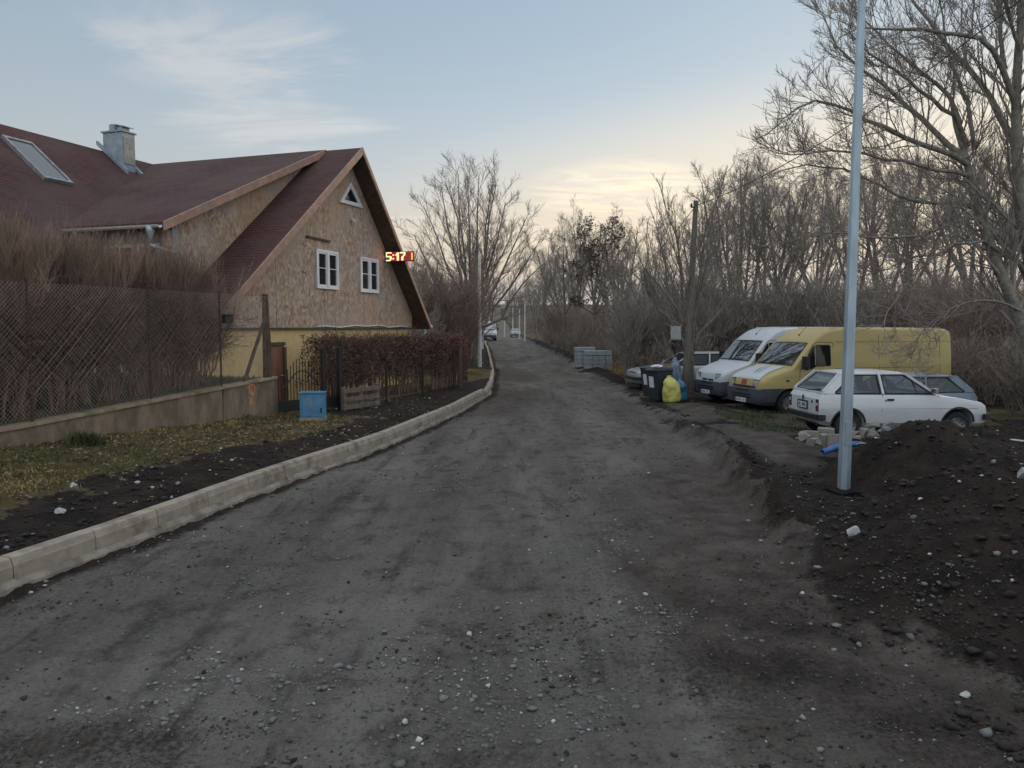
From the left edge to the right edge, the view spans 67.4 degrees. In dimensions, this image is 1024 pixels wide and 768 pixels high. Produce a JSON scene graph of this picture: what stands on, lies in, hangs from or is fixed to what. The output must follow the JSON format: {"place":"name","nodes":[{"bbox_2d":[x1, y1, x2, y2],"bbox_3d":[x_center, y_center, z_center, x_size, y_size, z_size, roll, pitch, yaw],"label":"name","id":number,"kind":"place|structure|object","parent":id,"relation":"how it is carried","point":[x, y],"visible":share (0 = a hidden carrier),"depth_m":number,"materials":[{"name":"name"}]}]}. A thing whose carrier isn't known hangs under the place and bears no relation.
{"place":"outdoors","nodes":[
{"label":"outdoors","id":0,"kind":"place"},
{"bbox_2d":[0,373,259,425],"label":"lawn","id":1,"kind":"structure","parent":0,"point":[101,402],"depth_m":15.42,"materials":[{"name":"plant"}]},
{"bbox_2d":[0,329,1023,767],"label":"road","id":2,"kind":"structure","parent":0,"point":[516,405],"depth_m":6.27,"materials":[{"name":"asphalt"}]},
{"bbox_2d":[0,397,1023,761],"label":"soil clods","id":3,"kind":"object","parent":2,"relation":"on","point":[1002,727],"visible":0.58,"depth_m":7.42,"materials":[{"name":"soil"}]},
{"bbox_2d":[0,391,1023,767],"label":"soil crumbs","id":4,"kind":"object","parent":2,"relation":"on","point":[672,753],"visible":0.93,"depth_m":5.68,"materials":[{"name":"soil"}]},
{"bbox_2d":[0,304,1023,740],"bbox_3d":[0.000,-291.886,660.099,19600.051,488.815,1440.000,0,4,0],"label":"ground","id":5,"kind":"structure","parent":0,"point":[898,462],"depth_m":9.41,"materials":[{"name":"soil"}]},
{"bbox_2d":[62,427,106,446],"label":"grass tuft","id":6,"kind":"object","parent":5,"relation":"on","point":[90,439],"visible":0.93,"depth_m":12.68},
{"bbox_2d":[0,197,257,420],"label":"twig hedge","id":7,"kind":"object","parent":5,"relation":"on","point":[19,261],"visible":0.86,"depth_m":14.62,"materials":[{"name":"plant"}]},
{"bbox_2d":[0,376,277,447],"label":"garden wall","id":8,"kind":"structure","parent":5,"relation":"on","point":[258,396],"depth_m":15.22,"materials":[{"name":"concrete"}]},
{"bbox_2d":[0,278,271,424],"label":"fence","id":9,"kind":"object","parent":8,"relation":"on","point":[264,330],"visible":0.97,"depth_m":14.80,"materials":[{"name":"grey metal"}]},
{"bbox_2d":[0,398,384,489],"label":"verge grass","id":10,"kind":"structure","parent":5,"relation":"on","point":[93,461],"depth_m":11.84,"materials":[{"name":"plant"}]},
{"bbox_2d":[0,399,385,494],"bbox_3d":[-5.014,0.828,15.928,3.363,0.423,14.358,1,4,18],"label":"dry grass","id":11,"kind":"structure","parent":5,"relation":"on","point":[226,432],"depth_m":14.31,"materials":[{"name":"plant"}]},
{"bbox_2d":[0,124,432,402],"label":"house","id":12,"kind":"structure","parent":5,"relation":"on","point":[313,233],"depth_m":22.78,"materials":[{"name":"wood"}]},
{"bbox_2d":[271,342,287,402],"bbox_3d":[-6.716,-0.172,21.832,0.127,2.023,0.994,1,4,18],"label":"door","id":13,"kind":"structure","parent":12,"relation":"in","point":[278,351],"depth_m":22.02,"materials":[{"name":"brown wood"}]},
{"bbox_2d":[315,249,338,289],"bbox_3d":[-5.808,-3.594,24.198,0.070,1.206,1.268,1,4,18],"label":"window","id":14,"kind":"structure","parent":12,"relation":"in","point":[327,262],"depth_m":24.13,"materials":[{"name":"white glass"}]},
{"bbox_2d":[339,182,362,207],"bbox_3d":[-5.326,-6.293,25.451,0.060,0.753,1.489,1,4,18],"label":"window","id":15,"kind":"structure","parent":12,"relation":"in","point":[349,197],"depth_m":25.43,"materials":[{"name":"white glass"}]},
{"bbox_2d":[359,257,378,293],"bbox_3d":[-4.955,-3.777,26.748,0.070,1.200,1.286,1,4,18],"label":"window","id":16,"kind":"structure","parent":12,"relation":"in","point":[369,267],"depth_m":26.68,"materials":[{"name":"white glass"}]},
{"bbox_2d":[383,251,414,261],"bbox_3d":[-4.082,-4.572,27.572,1.229,0.346,0.139,1,5,18],"label":"led clock","id":17,"kind":"object","parent":12,"relation":"attached to","point":[402,256],"visible":1,"depth_m":27.49,"materials":[{"name":"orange plastic"}]},
{"bbox_2d":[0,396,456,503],"bbox_3d":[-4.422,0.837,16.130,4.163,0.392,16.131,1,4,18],"label":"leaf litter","id":18,"kind":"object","parent":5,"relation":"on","point":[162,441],"visible":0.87,"depth_m":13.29,"materials":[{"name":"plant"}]},
{"bbox_2d":[0,341,493,596],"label":"kerb","id":19,"kind":"structure","parent":5,"relation":"on","point":[35,563],"depth_m":9.70,"materials":[{"name":"concrete"}]},
{"bbox_2d":[278,348,342,412],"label":"iron gate","id":20,"kind":"structure","parent":5,"relation":"on","point":[288,405],"depth_m":19.32,"materials":[{"name":"metal"}]},
{"bbox_2d":[299,391,326,420],"bbox_3d":[-4.632,0.554,17.890,0.590,0.753,0.385,0,4,-6],"label":"utility cabinet","id":21,"kind":"object","parent":5,"relation":"on","point":[312,405],"visible":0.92,"depth_m":17.71,"materials":[{"name":"plastic"}]},
{"bbox_2d":[341,383,380,410],"bbox_3d":[-3.971,0.344,20.185,0.114,0.620,1.540,2,5,27],"label":"wooden pallet","id":22,"kind":"object","parent":5,"relation":"on","point":[360,397],"visible":1,"depth_m":20.12,"materials":[{"name":"brown wood"}]},
{"bbox_2d":[300,320,474,397],"bbox_3d":[-3.801,-0.877,25.030,1.960,2.451,9.102,2,5,24],"label":"beech hedge","id":23,"kind":"object","parent":5,"relation":"on","point":[368,349],"visible":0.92,"depth_m":24.35,"materials":[{"name":"brown plant"}]},
{"bbox_2d":[385,348,453,402],"bbox_3d":[-2.806,-0.351,24.170,0.085,1.420,5.135,1,4,18],"label":"fence","id":24,"kind":"object","parent":5,"relation":"on","point":[386,393],"visible":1,"depth_m":24.12,"materials":[{"name":"brown wood"}]},
{"bbox_2d":[412,252,455,335],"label":"bare shrub","id":25,"kind":"object","parent":5,"relation":"on","point":[421,288],"visible":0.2,"depth_m":37.91,"materials":[{"name":"brown plant"}]},
{"bbox_2d":[414,269,465,365],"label":"bare shrub","id":26,"kind":"object","parent":5,"relation":"on","point":[441,309],"visible":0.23,"depth_m":39.15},
{"bbox_2d":[406,244,474,365],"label":"bare shrub","id":27,"kind":"object","parent":5,"relation":"on","point":[455,299],"visible":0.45,"depth_m":39.09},
{"bbox_2d":[419,255,500,354],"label":"bare shrub","id":28,"kind":"object","parent":5,"relation":"on","point":[469,318],"visible":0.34,"depth_m":42.25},
{"bbox_2d":[459,340,467,388],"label":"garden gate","id":29,"kind":"structure","parent":5,"relation":"on","point":[462,377],"depth_m":27.25,"materials":[{"name":"brown wood"}]},
{"bbox_2d":[423,243,521,363],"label":"bare shrub","id":30,"kind":"object","parent":5,"relation":"on","point":[466,296],"visible":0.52,"depth_m":40.63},
{"bbox_2d":[393,148,557,358],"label":"bare tree","id":31,"kind":"object","parent":5,"relation":"on","point":[475,247],"visible":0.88,"depth_m":53.36,"materials":[{"name":"brown plant"}]},
{"bbox_2d":[443,260,514,363],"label":"bare shrub","id":32,"kind":"object","parent":5,"relation":"on","point":[485,319],"visible":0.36,"depth_m":45.20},
{"bbox_2d":[478,253,481,366],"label":"lamp post","id":33,"kind":"object","parent":5,"relation":"on","point":[479,337],"visible":0.77,"depth_m":41.30,"materials":[{"name":"metal"}]},
{"bbox_2d":[519,266,553,339],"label":"bare tree","id":34,"kind":"object","parent":5,"relation":"on","point":[536,305],"visible":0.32,"depth_m":109.67,"materials":[{"name":"brown plant"}]},
{"bbox_2d":[529,235,570,347],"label":"bare tree","id":35,"kind":"object","parent":5,"relation":"on","point":[556,302],"visible":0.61,"depth_m":77.61,"materials":[{"name":"brown plant"}]},
{"bbox_2d":[531,290,577,346],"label":"bare shrub","id":36,"kind":"object","parent":5,"relation":"on","point":[557,319],"visible":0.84,"depth_m":76.79,"materials":[{"name":"brown plant"}]},
{"bbox_2d":[538,224,596,348],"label":"bare tree","id":37,"kind":"object","parent":5,"relation":"on","point":[564,290],"visible":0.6,"depth_m":68.61,"materials":[{"name":"brown plant"}]},
{"bbox_2d":[546,224,593,334],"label":"bare tree","id":38,"kind":"object","parent":5,"relation":"on","point":[573,290],"visible":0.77,"depth_m":65.74,"materials":[{"name":"brown plant"}]},
{"bbox_2d":[542,216,602,331],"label":"bare tree","id":39,"kind":"object","parent":5,"relation":"on","point":[568,293],"visible":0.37,"depth_m":82.87,"materials":[{"name":"brown plant"}]},
{"bbox_2d":[546,195,599,331],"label":"bare tree","id":40,"kind":"object","parent":5,"relation":"on","point":[568,232],"visible":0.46,"depth_m":73.42,"materials":[{"name":"brown plant"}]},
{"bbox_2d":[574,347,594,368],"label":"kerb stone stack","id":41,"kind":"object","parent":5,"relation":"on","point":[579,359],"visible":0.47,"depth_m":44.03,"materials":[{"name":"grey concrete"}]},
{"bbox_2d":[558,302,611,349],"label":"bare shrub","id":42,"kind":"object","parent":5,"relation":"on","point":[590,331],"visible":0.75,"depth_m":50.66,"materials":[{"name":"brown plant"}]},
{"bbox_2d":[559,213,636,338],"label":"oak tree","id":43,"kind":"object","parent":5,"relation":"on","point":[588,255],"visible":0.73,"depth_m":61.65,"materials":[{"name":"brown plant"}]},
{"bbox_2d":[584,350,611,369],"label":"kerb stone stack","id":44,"kind":"object","parent":5,"relation":"on","point":[598,358],"visible":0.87,"depth_m":41.86,"materials":[{"name":"grey concrete"}]},
{"bbox_2d":[592,201,645,344],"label":"bare tree","id":45,"kind":"object","parent":5,"relation":"on","point":[628,235],"visible":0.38,"depth_m":71.78,"materials":[{"name":"brown plant"}]},
{"bbox_2d":[579,218,659,346],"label":"bare tree","id":46,"kind":"object","parent":5,"relation":"on","point":[618,254],"visible":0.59,"depth_m":62.46,"materials":[{"name":"brown plant"}]},
{"bbox_2d":[599,233,658,311],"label":"bare tree","id":47,"kind":"object","parent":5,"relation":"on","point":[611,253],"visible":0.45,"depth_m":54.76,"materials":[{"name":"brown plant"}]},
{"bbox_2d":[587,254,677,365],"bbox_3d":[6.335,-3.489,39.050,5.140,5.948,4.226,1,4,16],"label":"bare shrub","id":48,"kind":"object","parent":5,"relation":"on","point":[627,283],"visible":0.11,"depth_m":38.48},
{"bbox_2d":[609,246,656,305],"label":"bare tree","id":49,"kind":"object","parent":5,"relation":"on","point":[621,276],"visible":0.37,"depth_m":44.09,"materials":[{"name":"brown plant"}]},
{"bbox_2d":[601,281,665,366],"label":"bare shrub","id":50,"kind":"object","parent":5,"relation":"on","point":[650,324],"visible":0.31,"depth_m":32.85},
{"bbox_2d":[592,260,684,382],"bbox_3d":[5.281,-2.527,31.912,4.057,5.110,3.674,-1,4,-9],"label":"bare shrub","id":51,"kind":"object","parent":5,"relation":"on","point":[624,340],"visible":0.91,"depth_m":31.64,"materials":[{"name":"plant"}]},
{"bbox_2d":[621,293,678,362],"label":"bare shrub","id":52,"kind":"object","parent":5,"relation":"on","point":[648,335],"visible":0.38,"depth_m":32.33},
{"bbox_2d":[625,227,679,301],"bbox_3d":[6.968,-4.248,38.469,2.894,7.599,3.623,0,4,3],"label":"bare tree","id":53,"kind":"object","parent":5,"relation":"on","point":[652,264],"visible":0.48,"depth_m":37.76,"materials":[{"name":"brown plant"}]},
{"bbox_2d":[645,368,673,399],"bbox_3d":[4.673,0.019,24.371,0.733,1.069,0.622,-2,5,-28],"label":"wheelie bin","id":54,"kind":"object","parent":5,"relation":"on","point":[656,377],"visible":0.63,"depth_m":24.13,"materials":[{"name":"plastic"}]},
{"bbox_2d":[662,375,680,402],"bbox_3d":[4.910,0.165,23.784,0.584,0.860,0.496,-9,5,-4],"label":"bin bag","id":55,"kind":"object","parent":5,"relation":"on","point":[671,392],"visible":1,"depth_m":23.60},
{"bbox_2d":[624,351,725,386],"bbox_3d":[6.698,-0.523,29.274,4.623,1.446,2.041,0,4,-6],"label":"estate car","id":56,"kind":"object","parent":5,"relation":"on","point":[701,360],"visible":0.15,"depth_m":28.61,"materials":[{"name":"silver metal"}]},
{"bbox_2d":[636,274,716,358],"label":"bare shrub","id":57,"kind":"object","parent":5,"relation":"on","point":[663,327],"visible":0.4,"depth_m":31.47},
{"bbox_2d":[619,158,749,397],"bbox_3d":[5.998,-3.409,25.647,3.870,7.824,4.604,2,5,28],"label":"bare tree","id":58,"kind":"object","parent":5,"relation":"on","point":[680,312],"visible":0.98,"depth_m":25.45,"materials":[{"name":"brown plant"}]},
{"bbox_2d":[643,196,729,295],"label":"bare tree","id":59,"kind":"object","parent":5,"relation":"on","point":[660,228],"visible":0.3,"depth_m":41.38,"materials":[{"name":"brown plant"}]},
{"bbox_2d":[682,200,697,395],"bbox_3d":[5.791,-2.674,25.046,0.464,6.523,0.260,1,4,10],"label":"utility pole","id":60,"kind":"object","parent":5,"relation":"on","point":[687,344],"visible":0.94,"depth_m":25.00,"materials":[{"name":"brown wood"}]},
{"bbox_2d":[627,0,1020,276],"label":"overhead cable","id":61,"kind":"object","parent":60,"relation":"attached to","point":[865,114],"visible":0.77,"depth_m":16.50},
{"bbox_2d":[657,267,732,351],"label":"bare shrub","id":62,"kind":"object","parent":5,"relation":"on","point":[700,321],"visible":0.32,"depth_m":30.82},
{"bbox_2d":[668,188,733,285],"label":"bare tree","id":63,"kind":"object","parent":5,"relation":"on","point":[683,218],"visible":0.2,"depth_m":48.12,"materials":[{"name":"brown plant"}]},
{"bbox_2d":[681,208,750,300],"bbox_3d":[9.850,-4.538,37.862,3.648,8.257,3.377,2,5,24],"label":"bare tree","id":64,"kind":"object","parent":5,"relation":"on","point":[688,232],"visible":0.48,"depth_m":37.61,"materials":[{"name":"brown plant"}]},
{"bbox_2d":[684,175,758,295],"bbox_3d":[11.269,-5.840,40.827,4.542,10.247,5.254,4,6,42],"label":"bare tree","id":65,"kind":"object","parent":5,"relation":"on","point":[719,267],"visible":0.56,"depth_m":39.75,"materials":[{"name":"brown plant"}]},
{"bbox_2d":[668,254,779,350],"bbox_3d":[8.983,-2.799,32.356,4.269,5.604,4.952,2,5,26],"label":"bare shrub","id":66,"kind":"object","parent":5,"relation":"on","point":[715,345],"visible":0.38,"depth_m":31.84,"materials":[{"name":"brown plant"}]},
{"bbox_2d":[684,148,770,291],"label":"bare tree","id":67,"kind":"object","parent":5,"relation":"on","point":[730,175],"visible":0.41,"depth_m":56.67,"materials":[{"name":"brown plant"}]},
{"bbox_2d":[702,274,770,348],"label":"bare shrub","id":68,"kind":"object","parent":5,"relation":"on","point":[738,330],"visible":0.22,"depth_m":32.67,"materials":[{"name":"brown plant"}]},
{"bbox_2d":[694,256,784,339],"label":"bare shrub","id":69,"kind":"object","parent":5,"relation":"on","point":[745,294],"visible":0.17,"depth_m":33.22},
{"bbox_2d":[694,323,809,402],"bbox_3d":[8.915,-0.707,24.706,5.925,2.479,2.496,-1,4,-14],"label":"panel van","id":70,"kind":"object","parent":5,"relation":"on","point":[711,380],"visible":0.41,"depth_m":23.88,"materials":[{"name":"white paint"}]},
{"bbox_2d":[709,161,799,293],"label":"bare tree","id":71,"kind":"object","parent":5,"relation":"on","point":[733,219],"visible":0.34,"depth_m":44.94,"materials":[{"name":"brown plant"}]},
{"bbox_2d":[705,151,810,300],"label":"bare tree","id":72,"kind":"object","parent":5,"relation":"on","point":[749,220],"visible":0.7,"depth_m":41.10,"materials":[{"name":"brown plant"}]},
{"bbox_2d":[728,277,817,338],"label":"bare shrub","id":73,"kind":"object","parent":5,"relation":"on","point":[761,324],"visible":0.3,"depth_m":31.28,"materials":[{"name":"brown plant"}]},
{"bbox_2d":[740,267,810,333],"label":"bare shrub","id":74,"kind":"object","parent":5,"relation":"on","point":[774,313],"visible":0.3,"depth_m":32.07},
{"bbox_2d":[536,321,1023,414],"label":"undergrowth","id":75,"kind":"object","parent":5,"relation":"on","point":[986,371],"visible":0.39,"depth_m":24.30,"materials":[{"name":"brown plant"}]},
{"bbox_2d":[735,162,825,303],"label":"bare tree","id":76,"kind":"object","parent":5,"relation":"on","point":[784,248],"visible":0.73,"depth_m":40.55,"materials":[{"name":"brown plant"}]},
{"bbox_2d":[725,153,837,285],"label":"bare tree","id":77,"kind":"object","parent":5,"relation":"on","point":[779,209],"visible":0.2,"depth_m":55.96,"materials":[{"name":"brown plant"}]},
{"bbox_2d":[743,256,839,326],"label":"bare shrub","id":78,"kind":"object","parent":5,"relation":"on","point":[801,297],"visible":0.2,"depth_m":33.13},
{"bbox_2d":[745,162,842,287],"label":"bare tree","id":79,"kind":"object","parent":5,"relation":"on","point":[775,271],"visible":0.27,"depth_m":46.36,"materials":[{"name":"brown plant"}]},
{"bbox_2d":[754,279,833,326],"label":"bare shrub","id":80,"kind":"object","parent":5,"relation":"on","point":[790,313],"visible":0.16,"depth_m":31.61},
{"bbox_2d":[744,252,857,326],"bbox_3d":[12.431,-2.886,33.107,4.765,5.670,4.744,2,5,23],"label":"bare shrub","id":81,"kind":"object","parent":5,"relation":"on","point":[792,281],"visible":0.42,"depth_m":32.16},
{"bbox_2d":[778,153,849,277],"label":"bare tree","id":82,"kind":"object","parent":5,"relation":"on","point":[819,242],"visible":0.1,"depth_m":58.08,"materials":[{"name":"brown plant"}]},
{"bbox_2d":[768,172,861,298],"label":"bare tree","id":83,"kind":"object","parent":5,"relation":"on","point":[831,263],"visible":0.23,"depth_m":44.48,"materials":[{"name":"brown plant"}]},
{"bbox_2d":[766,166,882,292],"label":"bare tree","id":84,"kind":"object","parent":5,"relation":"on","point":[821,262],"visible":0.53,"depth_m":40.80,"materials":[{"name":"brown plant"}]},
{"bbox_2d":[762,257,887,326],"bbox_3d":[12.749,-2.559,31.747,5.222,5.243,4.500,-4,6,-42],"label":"bare shrub","id":85,"kind":"object","parent":5,"relation":"on","point":[821,302],"visible":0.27,"depth_m":31.11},
{"bbox_2d":[727,323,950,413],"bbox_3d":[9.355,-0.508,22.139,6.132,2.479,2.496,-1,4,-14],"label":"panel van","id":86,"kind":"object","parent":5,"relation":"on","point":[781,368],"visible":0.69,"depth_m":21.30,"materials":[{"name":"yellow paint"}]},
{"bbox_2d":[795,269,896,326],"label":"bare shrub","id":87,"kind":"object","parent":5,"relation":"on","point":[827,321],"visible":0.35,"depth_m":27.86,"materials":[{"name":"brown plant"}]},
{"bbox_2d":[796,143,900,268],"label":"bare tree","id":88,"kind":"object","parent":5,"relation":"on","point":[840,216],"visible":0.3,"depth_m":43.09,"materials":[{"name":"brown plant"}]},
{"bbox_2d":[837,0,865,489],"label":"lamp post","id":89,"kind":"object","parent":5,"relation":"on","point":[845,440],"visible":0.95,"depth_m":11.02,"materials":[{"name":"metal"}]},
{"bbox_2d":[712,405,992,433],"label":"grass","id":90,"kind":"structure","parent":5,"relation":"on","point":[752,423],"depth_m":19.28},
{"bbox_2d":[819,256,909,326],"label":"bare shrub","id":91,"kind":"object","parent":5,"relation":"on","point":[874,310],"visible":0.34,"depth_m":27.12,"materials":[{"name":"brown plant"}]},
{"bbox_2d":[815,136,930,287],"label":"bare tree","id":92,"kind":"object","parent":5,"relation":"on","point":[828,182],"visible":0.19,"depth_m":55.24,"materials":[{"name":"brown plant"}]},
{"bbox_2d":[735,0,1023,389],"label":"bare tree","id":93,"kind":"object","parent":5,"relation":"on","point":[1005,223],"visible":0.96,"depth_m":17.04,"materials":[{"name":"brown plant"}]},
{"bbox_2d":[839,142,931,292],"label":"bare tree","id":94,"kind":"object","parent":5,"relation":"on","point":[868,248],"visible":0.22,"depth_m":47.54,"materials":[{"name":"brown plant"}]},
{"bbox_2d":[787,369,989,433],"bbox_3d":[8.078,0.381,16.628,3.802,1.404,1.890,0,4,-3],"label":"hatchback car","id":95,"kind":"object","parent":5,"relation":"on","point":[815,398],"visible":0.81,"depth_m":15.91,"materials":[{"name":"white paint"}]},
{"bbox_2d":[839,136,955,290],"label":"bare tree","id":96,"kind":"object","parent":5,"relation":"on","point":[903,226],"visible":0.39,"depth_m":40.82,"materials":[{"name":"brown plant"}]},
{"bbox_2d":[854,372,977,401],"bbox_3d":[9.352,0.366,18.951,3.616,1.288,1.890,0,4,-4],"label":"hatchback car","id":97,"kind":"object","parent":5,"relation":"on","point":[956,386],"visible":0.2,"depth_m":18.39,"materials":[{"name":"blue paint"}]},
{"bbox_2d":[863,127,969,287],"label":"bare tree","id":98,"kind":"object","parent":5,"relation":"on","point":[896,213],"visible":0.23,"depth_m":45.22,"materials":[{"name":"brown plant"}]},
{"bbox_2d":[868,258,994,342],"bbox_3d":[15.396,-2.278,28.520,4.905,5.060,3.683,2,5,20],"label":"bare shrub","id":99,"kind":"object","parent":5,"relation":"on","point":[944,287],"visible":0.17,"depth_m":28.62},
{"bbox_2d":[879,134,986,282],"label":"bare tree","id":100,"kind":"object","parent":5,"relation":"on","point":[950,255],"visible":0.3,"depth_m":42.15,"materials":[{"name":"brown plant"}]},
{"bbox_2d":[891,271,977,349],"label":"bare shrub","id":101,"kind":"object","parent":5,"relation":"on","point":[929,308],"visible":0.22,"depth_m":28.09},
{"bbox_2d":[893,263,1001,363],"bbox_3d":[15.526,-1.934,27.538,3.623,4.534,2.849,0,4,-4],"label":"bare shrub","id":102,"kind":"object","parent":5,"relation":"on","point":[959,330],"visible":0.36,"depth_m":27.25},
{"bbox_2d":[904,117,1008,291],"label":"bare tree","id":103,"kind":"object","parent":5,"relation":"on","point":[962,257],"visible":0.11,"depth_m":56.59,"materials":[{"name":"brown plant"}]},
{"bbox_2d":[942,271,1023,355],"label":"bare shrub","id":104,"kind":"object","parent":5,"relation":"on","point":[982,322],"visible":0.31,"depth_m":28.36,"materials":[{"name":"brown plant"}]},
{"bbox_2d":[951,112,1021,284],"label":"bare tree","id":105,"kind":"object","parent":5,"relation":"on","point":[990,182],"visible":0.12,"depth_m":59.27,"materials":[{"name":"brown plant"}]},
{"bbox_2d":[951,264,1023,357],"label":"bare shrub","id":106,"kind":"object","parent":5,"relation":"on","point":[1005,328],"visible":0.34,"depth_m":27.57,"materials":[{"name":"brown plant"}]},
{"bbox_2d":[989,109,1023,278],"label":"bare tree","id":107,"kind":"object","parent":5,"relation":"on","point":[1013,217],"visible":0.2,"depth_m":43.30,"materials":[{"name":"brown plant"}]},
{"bbox_2d":[0,0,1023,305],"label":"sky","id":108,"kind":"structure","parent":0,"point":[587,100],"materials":[{"name":"blue"}]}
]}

